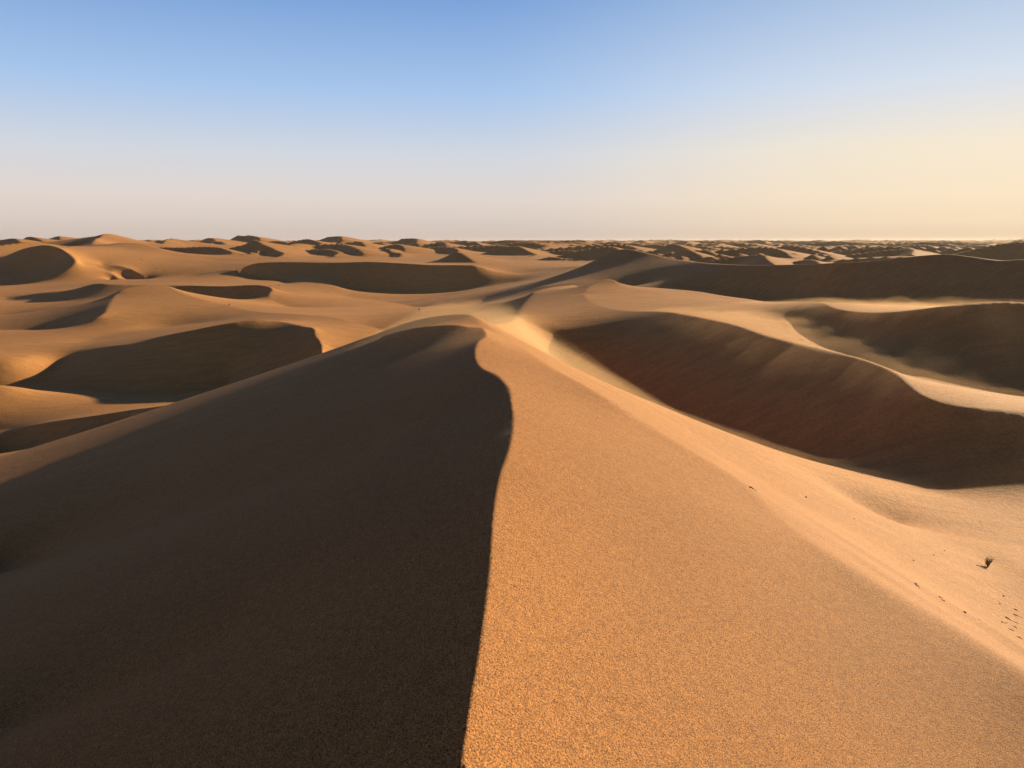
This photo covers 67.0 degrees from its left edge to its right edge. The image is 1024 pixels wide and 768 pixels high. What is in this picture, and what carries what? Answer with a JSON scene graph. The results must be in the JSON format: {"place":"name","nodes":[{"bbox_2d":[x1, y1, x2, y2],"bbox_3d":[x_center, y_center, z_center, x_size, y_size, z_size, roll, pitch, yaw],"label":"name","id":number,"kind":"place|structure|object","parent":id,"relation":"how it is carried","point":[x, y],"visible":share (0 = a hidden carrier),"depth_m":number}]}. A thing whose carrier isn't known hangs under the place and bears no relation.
{"place":"outdoors","nodes":[
{"label":"outdoors","id":0,"kind":"place"},
{"bbox_2d":[0,238,38,244],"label":"sand dune","id":1,"kind":"structure","parent":0,"point":[9,241],"depth_m":670.53},
{"bbox_2d":[24,237,60,241],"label":"sand dune","id":2,"kind":"structure","parent":0,"point":[39,239],"depth_m":768.28},
{"bbox_2d":[50,236,75,240],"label":"sand dune","id":3,"kind":"structure","parent":0,"point":[61,238],"depth_m":858.66},
{"bbox_2d":[0,245,178,292],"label":"sand dune","id":4,"kind":"structure","parent":0,"point":[41,267],"depth_m":385.29},
{"bbox_2d":[0,344,272,456],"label":"sand dune","id":5,"kind":"structure","parent":0,"point":[110,394],"depth_m":104.83},
{"bbox_2d":[0,283,364,308],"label":"sand dune","id":6,"kind":"structure","parent":0,"point":[272,297],"depth_m":244.24},
{"bbox_2d":[0,319,368,405],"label":"sand dune","id":7,"kind":"structure","parent":0,"point":[287,342],"depth_m":114.81},
{"bbox_2d":[161,238,218,244],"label":"sand dune","id":8,"kind":"structure","parent":0,"point":[175,241],"depth_m":645.17},
{"bbox_2d":[160,246,249,254],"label":"sand dune","id":9,"kind":"structure","parent":0,"point":[205,250],"depth_m":534.86},
{"bbox_2d":[192,240,237,244],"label":"sand dune","id":10,"kind":"structure","parent":0,"point":[207,241],"depth_m":734.31},
{"bbox_2d":[0,234,433,289],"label":"sand dune","id":11,"kind":"structure","parent":0,"point":[129,258],"depth_m":451.06},
{"bbox_2d":[199,238,246,244],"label":"sand dune","id":12,"kind":"structure","parent":0,"point":[227,241],"depth_m":877.26},
{"bbox_2d":[0,285,462,347],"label":"sand dune","id":13,"kind":"structure","parent":0,"point":[137,311],"depth_m":161.18},
{"bbox_2d":[230,235,280,242],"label":"sand dune","id":14,"kind":"structure","parent":0,"point":[248,238],"depth_m":967.25},
{"bbox_2d":[227,240,316,256],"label":"sand dune","id":15,"kind":"structure","parent":0,"point":[280,250],"depth_m":536.00},
{"bbox_2d":[269,241,288,243],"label":"sand dune","id":16,"kind":"structure","parent":0,"point":[279,242],"depth_m":789.49},
{"bbox_2d":[284,239,335,244],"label":"sand dune","id":17,"kind":"structure","parent":0,"point":[309,241],"depth_m":669.09},
{"bbox_2d":[307,249,351,255],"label":"sand dune","id":18,"kind":"structure","parent":0,"point":[328,252],"depth_m":535.06},
{"bbox_2d":[319,236,373,242],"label":"sand dune","id":19,"kind":"structure","parent":0,"point":[337,239],"depth_m":950.32},
{"bbox_2d":[348,241,386,247],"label":"sand dune","id":20,"kind":"structure","parent":0,"point":[363,244],"depth_m":667.55},
{"bbox_2d":[373,242,391,245],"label":"sand dune","id":21,"kind":"structure","parent":0,"point":[379,243],"depth_m":729.57},
{"bbox_2d":[381,248,414,255],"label":"sand dune","id":22,"kind":"structure","parent":0,"point":[400,252],"depth_m":541.74},
{"bbox_2d":[263,278,558,313],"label":"sand dune","id":23,"kind":"structure","parent":0,"point":[422,304],"depth_m":219.18},
{"bbox_2d":[392,238,435,246],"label":"sand dune","id":24,"kind":"structure","parent":0,"point":[412,242],"depth_m":855.70},
{"bbox_2d":[421,242,465,247],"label":"sand dune","id":25,"kind":"structure","parent":0,"point":[440,244],"depth_m":780.44},
{"bbox_2d":[431,247,475,252],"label":"sand dune","id":26,"kind":"structure","parent":0,"point":[450,249],"depth_m":564.88},
{"bbox_2d":[447,242,468,244],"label":"sand dune","id":27,"kind":"structure","parent":0,"point":[460,243],"depth_m":871.78},
{"bbox_2d":[149,248,780,299],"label":"sand dune","id":28,"kind":"structure","parent":0,"point":[384,280],"depth_m":343.69},
{"bbox_2d":[439,252,507,261],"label":"sand dune","id":29,"kind":"structure","parent":0,"point":[458,256],"depth_m":401.20},
{"bbox_2d":[464,241,490,245],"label":"sand dune","id":30,"kind":"structure","parent":0,"point":[474,243],"depth_m":828.31},
{"bbox_2d":[469,245,507,250],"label":"sand dune","id":31,"kind":"structure","parent":0,"point":[489,248],"depth_m":625.18},
{"bbox_2d":[0,285,1023,767],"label":"sand dune","id":32,"kind":"structure","parent":0,"point":[488,535],"depth_m":5.30},
{"bbox_2d":[984,556,995,566],"bbox_3d":[11.509,4.295,18.669,0.277,0.312,0.262,0,11,0],"label":"dry shrub","id":33,"kind":"object","parent":32,"relation":"on","point":[988,562],"visible":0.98,"depth_m":18.64},
{"bbox_2d":[0,239,1023,495],"bbox_3d":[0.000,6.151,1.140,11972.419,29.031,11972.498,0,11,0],"label":"ground","id":34,"kind":"structure","parent":0,"point":[36,465],"depth_m":243.36},
{"bbox_2d":[0,0,1023,240],"label":"sky","id":35,"kind":"structure","parent":0,"point":[283,120]},
{"bbox_2d":[486,246,553,254],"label":"sand dune","id":36,"kind":"structure","parent":0,"point":[514,250],"depth_m":542.90},
{"bbox_2d":[542,257,566,258],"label":"sand dune","id":37,"kind":"structure","parent":0,"point":[554,258],"depth_m":446.44},
{"bbox_2d":[551,250,576,253],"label":"sand dune","id":38,"kind":"structure","parent":0,"point":[562,251],"depth_m":549.26},
{"bbox_2d":[705,255,795,264],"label":"sand dune","id":39,"kind":"structure","parent":0,"point":[755,260],"depth_m":273.12},
{"bbox_2d":[490,249,1023,305],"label":"sand dune","id":40,"kind":"structure","parent":0,"point":[940,280],"depth_m":113.29},
{"bbox_2d":[537,279,1023,530],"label":"sand dune","id":41,"kind":"structure","parent":0,"point":[924,403],"depth_m":46.73},
{"bbox_2d":[794,259,826,263],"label":"sand dune","id":42,"kind":"structure","parent":0,"point":[808,261],"depth_m":258.16},
{"bbox_2d":[830,247,877,252],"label":"sand dune","id":43,"kind":"structure","parent":0,"point":[852,249],"depth_m":472.14},
{"bbox_2d":[847,248,935,257],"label":"sand dune","id":44,"kind":"structure","parent":0,"point":[900,252],"depth_m":389.22},
{"bbox_2d":[953,242,1023,259],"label":"sand dune","id":45,"kind":"structure","parent":0,"point":[1009,251],"depth_m":320.23}
]}

